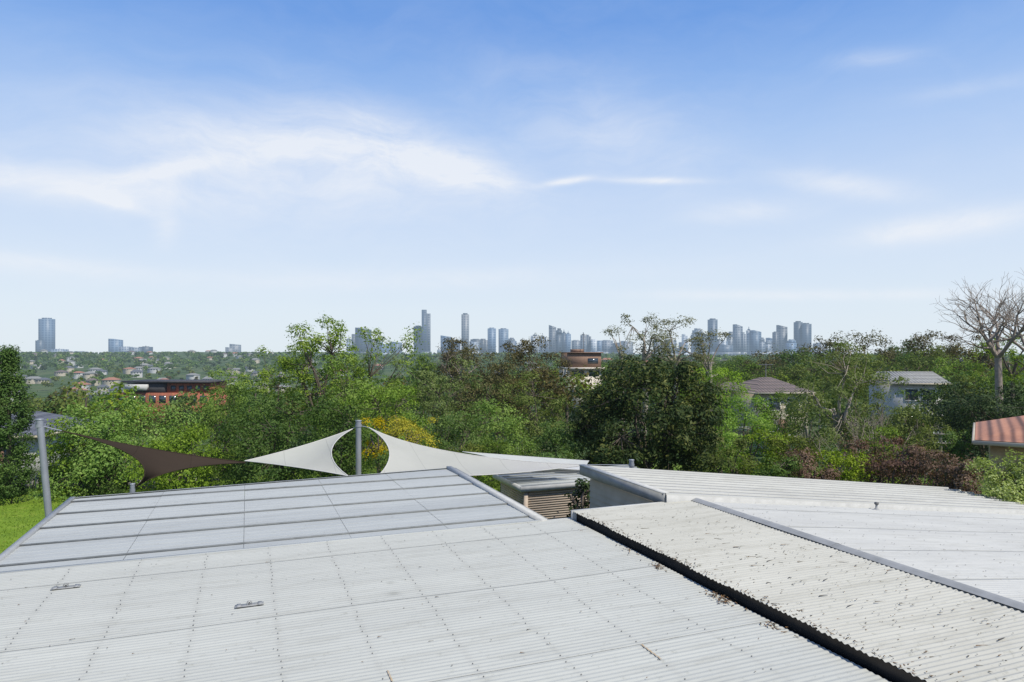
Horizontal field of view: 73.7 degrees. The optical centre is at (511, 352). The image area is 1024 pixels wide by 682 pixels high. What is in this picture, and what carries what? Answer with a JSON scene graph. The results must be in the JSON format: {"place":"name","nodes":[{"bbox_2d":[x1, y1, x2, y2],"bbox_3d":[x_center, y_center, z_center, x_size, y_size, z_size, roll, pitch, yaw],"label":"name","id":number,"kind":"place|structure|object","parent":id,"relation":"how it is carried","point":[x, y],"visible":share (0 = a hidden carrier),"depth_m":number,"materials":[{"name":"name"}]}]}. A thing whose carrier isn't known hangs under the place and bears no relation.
{"place":"outdoors","nodes":[
{"label":"outdoors","id":0,"kind":"place"},
{"bbox_2d":[123,479,791,559],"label":"walls","id":1,"kind":"structure","parent":0,"point":[603,495],"depth_m":16.20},
{"bbox_2d":[0,469,533,571],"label":"pan roof sheeting","id":2,"kind":"object","parent":1,"relation":"on","point":[90,530],"visible":0.98,"depth_m":13.44,"materials":[{"name":"metal"}]},
{"bbox_2d":[76,468,445,498],"bbox_3d":[-5.765,3.312,17.119,8.777,0.175,0.060,0,0,-26],"label":"gutter","id":3,"kind":"object","parent":2,"relation":"attached to","point":[252,483],"visible":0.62,"depth_m":16.80,"materials":[{"name":"grey metal"}]},
{"bbox_2d":[0,466,547,573],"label":"barge cappings","id":4,"kind":"object","parent":1,"relation":"on","point":[535,516],"visible":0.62,"depth_m":12.23,"materials":[{"name":"metal"}]},
{"bbox_2d":[0,518,888,681],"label":"foreground roof sheeting","id":5,"kind":"object","parent":1,"relation":"on","point":[488,627],"visible":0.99,"depth_m":8.17,"materials":[{"name":"metal"}]},
{"bbox_2d":[577,513,926,681],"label":"box gutter","id":6,"kind":"object","parent":1,"relation":"on","point":[889,671],"visible":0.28,"depth_m":8.25,"materials":[{"name":"black metal"}]},
{"bbox_2d":[574,501,1023,681],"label":"raised roof sheeting","id":7,"kind":"object","parent":1,"relation":"on","point":[679,530],"visible":1,"depth_m":8.67,"materials":[{"name":"metal"}]},
{"bbox_2d":[579,464,1023,513],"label":"eave fascia","id":8,"kind":"structure","parent":1,"relation":"attached to","point":[651,493],"depth_m":15.32,"materials":[{"name":"grey metal"}]},
{"bbox_2d":[462,451,588,469],"bbox_3d":[0.077,3.720,23.239,5.375,0.079,2.593,0,0,24],"label":"shade sail","id":9,"kind":"object","parent":8,"relation":"attached to","point":[542,459],"visible":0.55,"depth_m":23.91,"materials":[{"name":"white fabric"}]},
{"bbox_2d":[589,465,1023,510],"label":"ribbed roof sheeting","id":10,"kind":"object","parent":8,"relation":"attached to","point":[689,483],"visible":0.85,"depth_m":17.44,"materials":[{"name":"metal"}]},
{"bbox_2d":[708,501,1023,602],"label":"sloping roof sheeting","id":11,"kind":"object","parent":1,"relation":"on","point":[954,538],"visible":0.91,"depth_m":12.48,"materials":[{"name":"metal"}]},
{"bbox_2d":[2,508,1023,681],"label":"sheet laps","id":12,"kind":"object","parent":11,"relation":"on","point":[494,587],"visible":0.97,"depth_m":9.31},
{"bbox_2d":[18,504,1022,681],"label":"leaf litter","id":13,"kind":"object","parent":11,"relation":"on","point":[723,598],"visible":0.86,"depth_m":8.67,"materials":[{"name":"brown plant"}]},
{"bbox_2d":[692,498,1023,610],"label":"ridge capping","id":14,"kind":"object","parent":11,"relation":"on","point":[969,589],"visible":1,"depth_m":9.89,"materials":[{"name":"grey metal"}]},
{"bbox_2d":[0,352,1017,553],"bbox_3d":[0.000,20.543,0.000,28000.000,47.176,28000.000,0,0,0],"label":"ground","id":15,"kind":"structure","parent":0,"point":[43,391],"depth_m":160.63,"materials":[{"name":"green plant"}]},
{"bbox_2d":[0,342,42,504],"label":"cypress tree","id":16,"kind":"object","parent":15,"relation":"on","point":[9,366],"visible":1,"depth_m":32.83,"materials":[{"name":"green plant"}]},
{"bbox_2d":[38,318,54,351],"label":"skyscraper","id":17,"kind":"structure","parent":15,"relation":"on","point":[46,330],"depth_m":5072.85,"materials":[{"name":"blue glass"}]},
{"bbox_2d":[35,418,61,516],"bbox_3d":[-11.096,4.297,16.460,0.677,5.421,0.299,0,0,0],"label":"sail post","id":18,"kind":"object","parent":15,"relation":"on","point":[39,425],"visible":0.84,"depth_m":16.34,"materials":[{"name":"grey metal"}]},
{"bbox_2d":[62,430,245,486],"bbox_3d":[-8.870,2.569,17.916,1.831,1.354,4.616,0,0,37],"label":"shade sail","id":19,"kind":"object","parent":18,"relation":"attached to","point":[155,462],"visible":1,"depth_m":17.94,"materials":[{"name":"brown fabric"}]},
{"bbox_2d":[35,408,132,500],"bbox_3d":[-21.996,5.550,35.030,4.641,5.240,4.823,0,0,0],"label":"pepper tree","id":20,"kind":"object","parent":15,"relation":"on","point":[60,448],"visible":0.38,"depth_m":34.28,"materials":[{"name":"green plant"}]},
{"bbox_2d":[76,464,128,496],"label":"shrub","id":21,"kind":"object","parent":15,"relation":"on","point":[110,488],"visible":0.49,"depth_m":33.68,"materials":[{"name":"green plant"}]},
{"bbox_2d":[0,484,226,552],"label":"grass","id":22,"kind":"structure","parent":15,"relation":"on","point":[18,529],"depth_m":30.11,"materials":[{"name":"green plant"}]},
{"bbox_2d":[23,386,214,503],"bbox_3d":[-20.423,5.111,36.179,8.518,6.645,8.790,0,0,-26],"label":"pepper tree","id":23,"kind":"object","parent":15,"relation":"on","point":[97,461],"visible":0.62,"depth_m":34.24,"materials":[{"name":"green plant"}]},
{"bbox_2d":[116,379,228,432],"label":"modern rust clad building","id":24,"kind":"structure","parent":15,"relation":"on","point":[160,390],"depth_m":150.45,"materials":[{"name":"brown metal"}]},
{"bbox_2d":[113,421,234,490],"bbox_3d":[-16.074,5.472,32.881,5.124,4.494,4.803,0,0,0],"label":"pepper tree","id":25,"kind":"object","parent":15,"relation":"on","point":[176,479],"visible":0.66,"depth_m":32.51,"materials":[{"name":"green plant"}]},
{"bbox_2d":[6,349,343,400],"bbox_3d":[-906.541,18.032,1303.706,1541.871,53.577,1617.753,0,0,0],"label":"distant suburb houses","id":26,"kind":"structure","parent":15,"relation":"on","point":[106,382],"depth_m":895.31,"materials":[{"name":"white brick"}]},
{"bbox_2d":[190,368,252,451],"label":"elm tree","id":27,"kind":"object","parent":15,"relation":"on","point":[231,380],"visible":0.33,"depth_m":59.24,"materials":[{"name":"green plant"}]},
{"bbox_2d":[181,382,272,482],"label":"pepper tree","id":28,"kind":"object","parent":15,"relation":"on","point":[235,390],"visible":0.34,"depth_m":40.95,"materials":[{"name":"green plant"}]},
{"bbox_2d":[238,341,314,451],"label":"elm tree","id":29,"kind":"object","parent":15,"relation":"on","point":[270,384],"visible":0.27,"depth_m":49.77,"materials":[{"name":"green plant"}]},
{"bbox_2d":[209,387,350,484],"bbox_3d":[-11.651,4.971,35.150,7.539,7.011,7.286,0,0,-37],"label":"pepper tree","id":30,"kind":"object","parent":15,"relation":"on","point":[272,472],"visible":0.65,"depth_m":34.12,"materials":[{"name":"green plant"}]},
{"bbox_2d":[251,314,379,451],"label":"elm tree","id":31,"kind":"object","parent":15,"relation":"on","point":[307,355],"visible":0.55,"depth_m":45.95,"materials":[{"name":"green plant"}]},
{"bbox_2d":[291,395,385,479],"bbox_3d":[-8.664,4.893,32.969,5.095,5.736,4.742,0,0,27],"label":"pepper tree","id":32,"kind":"object","parent":15,"relation":"on","point":[346,442],"visible":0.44,"depth_m":32.67,"materials":[{"name":"green plant"}]},
{"bbox_2d":[314,350,391,470],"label":"elm tree","id":33,"kind":"object","parent":15,"relation":"on","point":[346,390],"visible":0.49,"depth_m":42.97,"materials":[{"name":"green plant"}]},
{"bbox_2d":[353,420,368,474],"bbox_3d":[-4.765,4.565,21.500,0.523,4.870,0.204,0,0,0],"label":"sail post","id":34,"kind":"object","parent":15,"relation":"on","point":[358,425],"visible":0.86,"depth_m":21.43,"materials":[{"name":"grey metal"}]},
{"bbox_2d":[245,428,352,475],"bbox_3d":[-5.762,2.885,19.509,3.201,0.983,2.840,0,0,-28],"label":"shade sail","id":35,"kind":"object","parent":34,"relation":"attached to","point":[316,455],"visible":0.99,"depth_m":20.11,"materials":[{"name":"white fabric"}]},
{"bbox_2d":[369,427,578,475],"bbox_3d":[-1.147,2.933,20.050,6.737,1.161,2.926,0,0,0],"label":"shade sail","id":36,"kind":"object","parent":34,"relation":"attached to","point":[406,456],"visible":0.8,"depth_m":20.52,"materials":[{"name":"white fabric"}]},
{"bbox_2d":[341,323,425,441],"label":"elm tree","id":37,"kind":"object","parent":15,"relation":"on","point":[368,362],"visible":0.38,"depth_m":48.41,"materials":[{"name":"green plant"}]},
{"bbox_2d":[337,380,454,471],"bbox_3d":[-6.828,4.707,38.044,6.460,6.294,6.159,0,0,-30],"label":"elm tree","id":38,"kind":"object","parent":15,"relation":"on","point":[398,393],"visible":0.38,"depth_m":37.91,"materials":[{"name":"green plant"}]},
{"bbox_2d":[362,411,439,467],"bbox_3d":[-4.800,4.995,30.949,3.458,4.626,3.541,0,0,0],"label":"wattle bush","id":39,"kind":"object","parent":15,"relation":"on","point":[402,425],"visible":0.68,"depth_m":30.75,"materials":[{"name":"yellow plant"}]},
{"bbox_2d":[373,352,490,467],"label":"elm tree","id":40,"kind":"object","parent":15,"relation":"on","point":[442,408],"visible":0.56,"depth_m":43.20,"materials":[{"name":"green plant"}]},
{"bbox_2d":[433,337,470,421],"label":"elm tree","id":41,"kind":"object","parent":15,"relation":"on","point":[452,349],"visible":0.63,"depth_m":128.96,"materials":[{"name":"green plant"}]},
{"bbox_2d":[406,407,499,479],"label":"elm tree","id":42,"kind":"object","parent":15,"relation":"on","point":[444,440],"visible":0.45,"depth_m":32.92,"materials":[{"name":"green plant"}]},
{"bbox_2d":[0,365,952,429],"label":"distance trees","id":43,"kind":"object","parent":15,"relation":"on","point":[80,393],"visible":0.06,"depth_m":98.41,"materials":[{"name":"green plant"}]},
{"bbox_2d":[447,343,523,439],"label":"cypress pine tree","id":44,"kind":"object","parent":15,"relation":"on","point":[484,379],"visible":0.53,"depth_m":71.09,"materials":[{"name":"green plant"}]},
{"bbox_2d":[472,436,527,492],"bbox_3d":[-0.375,5.449,28.996,2.778,3.735,2.511,0,0,-15],"label":"shrub","id":45,"kind":"object","parent":15,"relation":"on","point":[497,447],"visible":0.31,"depth_m":28.90,"materials":[{"name":"green plant"}]},
{"bbox_2d":[462,393,541,481],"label":"wattle tree","id":46,"kind":"object","parent":15,"relation":"on","point":[508,429],"visible":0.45,"depth_m":35.42,"materials":[{"name":"green plant"}]},
{"bbox_2d":[0,360,1022,403],"bbox_3d":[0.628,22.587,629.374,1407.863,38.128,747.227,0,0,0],"label":"distant trees","id":47,"kind":"object","parent":15,"relation":"on","point":[31,372],"visible":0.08,"depth_m":745.88,"materials":[{"name":"green plant"}]},
{"bbox_2d":[1,351,1023,372],"bbox_3d":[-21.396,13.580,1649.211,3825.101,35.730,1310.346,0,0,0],"label":"hill trees","id":48,"kind":"object","parent":15,"relation":"on","point":[103,363],"visible":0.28,"depth_m":1325.74,"materials":[{"name":"green plant"}]},
{"bbox_2d":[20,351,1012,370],"bbox_3d":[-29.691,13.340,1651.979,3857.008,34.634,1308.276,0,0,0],"label":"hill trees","id":49,"kind":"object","parent":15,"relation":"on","point":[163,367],"visible":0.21,"depth_m":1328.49,"materials":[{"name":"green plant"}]},
{"bbox_2d":[47,369,991,432],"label":"distance trees","id":50,"kind":"object","parent":15,"relation":"on","point":[120,392],"visible":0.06,"depth_m":77.18,"materials":[{"name":"green plant"}]},
{"bbox_2d":[21,352,1018,370],"bbox_3d":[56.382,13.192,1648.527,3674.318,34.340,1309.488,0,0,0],"label":"hill trees","id":51,"kind":"object","parent":15,"relation":"on","point":[35,357],"visible":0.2,"depth_m":1345.81,"materials":[{"name":"green plant"}]},
{"bbox_2d":[41,365,1022,445],"bbox_3d":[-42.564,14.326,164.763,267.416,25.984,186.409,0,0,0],"label":"distance trees","id":52,"kind":"object","parent":15,"relation":"on","point":[538,384],"visible":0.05,"depth_m":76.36,"materials":[{"name":"green plant"}]},
{"bbox_2d":[489,333,579,436],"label":"cypress pine tree","id":53,"kind":"object","parent":15,"relation":"on","point":[520,354],"visible":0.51,"depth_m":76.42,"materials":[{"name":"green plant"}]},
{"bbox_2d":[495,369,587,458],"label":"wattle tree","id":54,"kind":"object","parent":15,"relation":"on","point":[534,417],"visible":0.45,"depth_m":42.39,"materials":[{"name":"green plant"}]},
{"bbox_2d":[525,418,589,459],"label":"wattle tree","id":55,"kind":"object","parent":15,"relation":"on","point":[554,438],"visible":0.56,"depth_m":31.46,"materials":[{"name":"green plant"}]},
{"bbox_2d":[493,465,636,518],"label":"slatted outbuilding","id":56,"kind":"structure","parent":15,"relation":"on","point":[542,493],"depth_m":20.08,"materials":[{"name":"metal"}]},
{"bbox_2d":[564,478,589,517],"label":"shrub","id":57,"kind":"object","parent":15,"relation":"on","point":[582,496],"visible":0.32,"depth_m":18.98,"materials":[{"name":"green plant"}]},
{"bbox_2d":[558,332,604,420],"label":"brick apartment block","id":58,"kind":"structure","parent":15,"relation":"on","point":[581,358],"depth_m":105.20,"materials":[{"name":"brown brick"}]},
{"bbox_2d":[165,364,1023,438],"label":"distance trees","id":59,"kind":"object","parent":15,"relation":"on","point":[445,393],"visible":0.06,"depth_m":86.16,"materials":[{"name":"green plant"}]},
{"bbox_2d":[561,384,638,465],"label":"loquat tree","id":60,"kind":"object","parent":15,"relation":"on","point":[602,416],"visible":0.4,"depth_m":31.57,"materials":[{"name":"green plant"}]},
{"bbox_2d":[613,312,681,431],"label":"gum tree","id":61,"kind":"object","parent":15,"relation":"on","point":[643,348],"visible":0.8,"depth_m":77.22,"materials":[{"name":"green plant"}]},
{"bbox_2d":[567,348,731,472],"bbox_3d":[6.177,3.557,30.974,7.226,7.539,7.451,0,0,0],"label":"loquat tree","id":62,"kind":"object","parent":15,"relation":"on","point":[649,449],"visible":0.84,"depth_m":29.75,"materials":[{"name":"green plant"}]},
{"bbox_2d":[638,315,715,401],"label":"gum tree","id":63,"kind":"object","parent":15,"relation":"on","point":[664,323],"visible":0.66,"depth_m":79.11,"materials":[{"name":"green plant"}]},
{"bbox_2d":[654,391,731,472],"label":"loquat tree","id":64,"kind":"object","parent":15,"relation":"on","point":[704,431],"visible":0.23,"depth_m":31.36,"materials":[{"name":"green plant"}]},
{"bbox_2d":[686,328,734,411],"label":"gum tree","id":65,"kind":"object","parent":15,"relation":"on","point":[709,368],"visible":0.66,"depth_m":79.77,"materials":[{"name":"green plant"}]},
{"bbox_2d":[678,366,754,449],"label":"maple tree","id":66,"kind":"object","parent":15,"relation":"on","point":[740,386],"visible":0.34,"depth_m":47.63,"materials":[{"name":"green plant"}]},
{"bbox_2d":[691,437,762,474],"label":"shrub","id":67,"kind":"object","parent":15,"relation":"on","point":[741,442],"visible":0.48,"depth_m":27.59,"materials":[{"name":"green plant"}]},
{"bbox_2d":[706,390,795,474],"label":"maple tree","id":68,"kind":"object","parent":15,"relation":"on","point":[754,426],"visible":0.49,"depth_m":40.72,"materials":[{"name":"green plant"}]},
{"bbox_2d":[730,428,789,475],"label":"shrub","id":69,"kind":"object","parent":15,"relation":"on","point":[766,451],"visible":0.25,"depth_m":28.64,"materials":[{"name":"green plant"}]},
{"bbox_2d":[737,343,793,381],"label":"elm tree","id":70,"kind":"object","parent":15,"relation":"on","point":[767,362],"visible":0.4,"depth_m":149.73,"materials":[{"name":"green plant"}]},
{"bbox_2d":[727,389,807,438],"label":"walls","id":71,"kind":"structure","parent":15,"relation":"on","point":[751,404],"depth_m":73.24,"materials":[{"name":"beige paint"}]},
{"bbox_2d":[723,377,813,391],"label":"roof","id":72,"kind":"structure","parent":71,"relation":"on","point":[765,384],"depth_m":74.13,"materials":[{"name":"brown tile"}]},
{"bbox_2d":[751,454,809,477],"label":"shrub","id":73,"kind":"object","parent":15,"relation":"on","point":[776,470],"visible":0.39,"depth_m":24.94,"materials":[{"name":"green plant"}]},
{"bbox_2d":[748,387,818,455],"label":"elm tree","id":74,"kind":"object","parent":15,"relation":"on","point":[776,414],"visible":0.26,"depth_m":49.63,"materials":[{"name":"green plant"}]},
{"bbox_2d":[759,433,827,477],"bbox_3d":[11.652,5.286,27.961,2.665,4.088,2.796,0,0,-22],"label":"shrub","id":75,"kind":"object","parent":15,"relation":"on","point":[801,444],"visible":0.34,"depth_m":28.10,"materials":[{"name":"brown plant"}]},
{"bbox_2d":[762,345,829,394],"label":"elm tree","id":76,"kind":"object","parent":15,"relation":"on","point":[794,355],"visible":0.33,"depth_m":129.44,"materials":[{"name":"green plant"}]},
{"bbox_2d":[774,376,834,468],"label":"gum tree","id":77,"kind":"object","parent":15,"relation":"on","point":[790,428],"visible":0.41,"depth_m":39.65,"materials":[{"name":"green plant"}]},
{"bbox_2d":[775,446,841,480],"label":"shrub","id":78,"kind":"object","parent":15,"relation":"on","point":[805,456],"visible":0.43,"depth_m":25.86,"materials":[{"name":"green plant"}]},
{"bbox_2d":[792,330,856,400],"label":"elm tree","id":79,"kind":"object","parent":15,"relation":"on","point":[827,343],"visible":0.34,"depth_m":138.94,"materials":[{"name":"green plant"}]},
{"bbox_2d":[808,446,877,481],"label":"shrub","id":80,"kind":"object","parent":15,"relation":"on","point":[834,462],"visible":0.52,"depth_m":26.64,"materials":[{"name":"green plant"}]},
{"bbox_2d":[780,337,909,480],"bbox_3d":[17.161,3.378,36.168,6.278,8.403,6.009,0,0,0],"label":"gum tree","id":81,"kind":"object","parent":15,"relation":"on","point":[838,421],"visible":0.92,"depth_m":35.65,"materials":[{"name":"green plant"}]},
{"bbox_2d":[812,349,893,418],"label":"elm tree","id":82,"kind":"object","parent":15,"relation":"on","point":[830,382],"visible":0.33,"depth_m":109.87,"materials":[{"name":"green plant"}]},
{"bbox_2d":[820,329,902,408],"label":"elm tree","id":83,"kind":"object","parent":15,"relation":"on","point":[881,352],"visible":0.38,"depth_m":139.15,"materials":[{"name":"green plant"}]},
{"bbox_2d":[839,433,902,482],"bbox_3d":[15.158,5.348,28.967,2.731,3.957,2.635,0,0,0],"label":"shrub","id":84,"kind":"object","parent":15,"relation":"on","point":[862,447],"visible":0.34,"depth_m":28.98,"materials":[{"name":"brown plant"}]},
{"bbox_2d":[846,425,906,483],"bbox_3d":[16.701,5.319,31.033,2.508,4.016,2.580,0,0,0],"label":"shrub","id":85,"kind":"object","parent":15,"relation":"on","point":[888,432],"visible":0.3,"depth_m":30.72,"materials":[{"name":"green plant"}]},
{"bbox_2d":[835,388,918,459],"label":"elm tree","id":86,"kind":"object","parent":15,"relation":"on","point":[876,395],"visible":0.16,"depth_m":48.13,"materials":[{"name":"green plant"}]},
{"bbox_2d":[856,434,956,484],"bbox_3d":[15.260,5.279,26.973,3.250,4.118,2.990,0,0,0],"label":"shrub","id":87,"kind":"object","parent":15,"relation":"on","point":[897,442],"visible":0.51,"depth_m":26.92,"materials":[{"name":"brown plant"}]},
{"bbox_2d":[869,380,944,437],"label":"walls","id":88,"kind":"structure","parent":15,"relation":"on","point":[896,397],"depth_m":75.50,"materials":[{"name":"grey paint"}]},
{"bbox_2d":[871,371,949,382],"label":"roof","id":89,"kind":"structure","parent":88,"relation":"on","point":[922,376],"depth_m":76.49,"materials":[{"name":"grey metal"}]},
{"bbox_2d":[880,398,954,475],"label":"elm tree","id":90,"kind":"object","parent":15,"relation":"on","point":[915,413],"visible":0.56,"depth_m":44.40,"materials":[{"name":"green plant"}]},
{"bbox_2d":[882,421,955,485],"bbox_3d":[18.860,5.306,32.019,3.131,4.183,3.286,0,0,0],"label":"shrub","id":91,"kind":"object","parent":15,"relation":"on","point":[924,439],"visible":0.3,"depth_m":31.52,"materials":[{"name":"green plant"}]},
{"bbox_2d":[892,329,946,370],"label":"elm tree","id":92,"kind":"object","parent":15,"relation":"on","point":[919,342],"visible":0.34,"depth_m":128.65,"materials":[{"name":"green plant"}]},
{"bbox_2d":[887,442,982,490],"bbox_3d":[16.113,5.361,25.738,2.869,3.930,3.158,0,0,-17],"label":"shrub","id":93,"kind":"object","parent":15,"relation":"on","point":[926,459],"visible":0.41,"depth_m":26.05,"materials":[{"name":"brown plant"}]},
{"bbox_2d":[904,384,974,461],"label":"holly oak tree","id":94,"kind":"object","parent":15,"relation":"on","point":[931,404],"visible":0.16,"depth_m":50.03,"materials":[{"name":"green plant"}]},
{"bbox_2d":[894,344,990,381],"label":"elm tree","id":95,"kind":"object","parent":15,"relation":"on","point":[939,353],"visible":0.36,"depth_m":99.75,"materials":[{"name":"green plant"}]},
{"bbox_2d":[935,429,983,488],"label":"shrub","id":96,"kind":"object","parent":15,"relation":"on","point":[952,448],"visible":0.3,"depth_m":31.98,"materials":[{"name":"green plant"}]},
{"bbox_2d":[931,356,994,395],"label":"elm tree","id":97,"kind":"object","parent":15,"relation":"on","point":[949,368],"visible":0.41,"depth_m":79.27,"materials":[{"name":"green plant"}]},
{"bbox_2d":[928,452,998,493],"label":"shrub","id":98,"kind":"object","parent":15,"relation":"on","point":[962,477],"visible":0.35,"depth_m":24.87,"materials":[{"name":"brown plant"}]},
{"bbox_2d":[938,333,1006,387],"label":"elm tree","id":99,"kind":"object","parent":15,"relation":"on","point":[955,352],"visible":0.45,"depth_m":89.41,"materials":[{"name":"green plant"}]},
{"bbox_2d":[928,377,1023,479],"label":"holly oak tree","id":100,"kind":"object","parent":15,"relation":"on","point":[968,405],"visible":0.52,"depth_m":42.65,"materials":[{"name":"green plant"}]},
{"bbox_2d":[929,270,1023,411],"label":"bare tree","id":101,"kind":"object","parent":15,"relation":"on","point":[998,354],"visible":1,"depth_m":57.77,"materials":[{"name":"grey plant"}]},
{"bbox_2d":[964,447,1023,504],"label":"shrub","id":102,"kind":"object","parent":15,"relation":"on","point":[1005,485],"visible":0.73,"depth_m":20.41,"materials":[{"name":"green plant"}]},
{"bbox_2d":[966,333,1023,404],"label":"elm tree","id":103,"kind":"object","parent":15,"relation":"on","point":[1014,372],"visible":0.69,"depth_m":74.73,"materials":[{"name":"green plant"}]},
{"bbox_2d":[989,441,1023,498],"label":"walls","id":104,"kind":"structure","parent":15,"relation":"on","point":[998,452],"depth_m":26.01,"materials":[{"name":"yellow brick"}]},
{"bbox_2d":[975,416,1023,442],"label":"roof","id":105,"kind":"structure","parent":104,"relation":"on","point":[1010,429],"depth_m":27.13,"materials":[{"name":"tile"}]},
{"bbox_2d":[0,0,1023,353],"label":"sky","id":106,"kind":"structure","parent":0,"point":[176,175],"materials":[{"name":"blue"}]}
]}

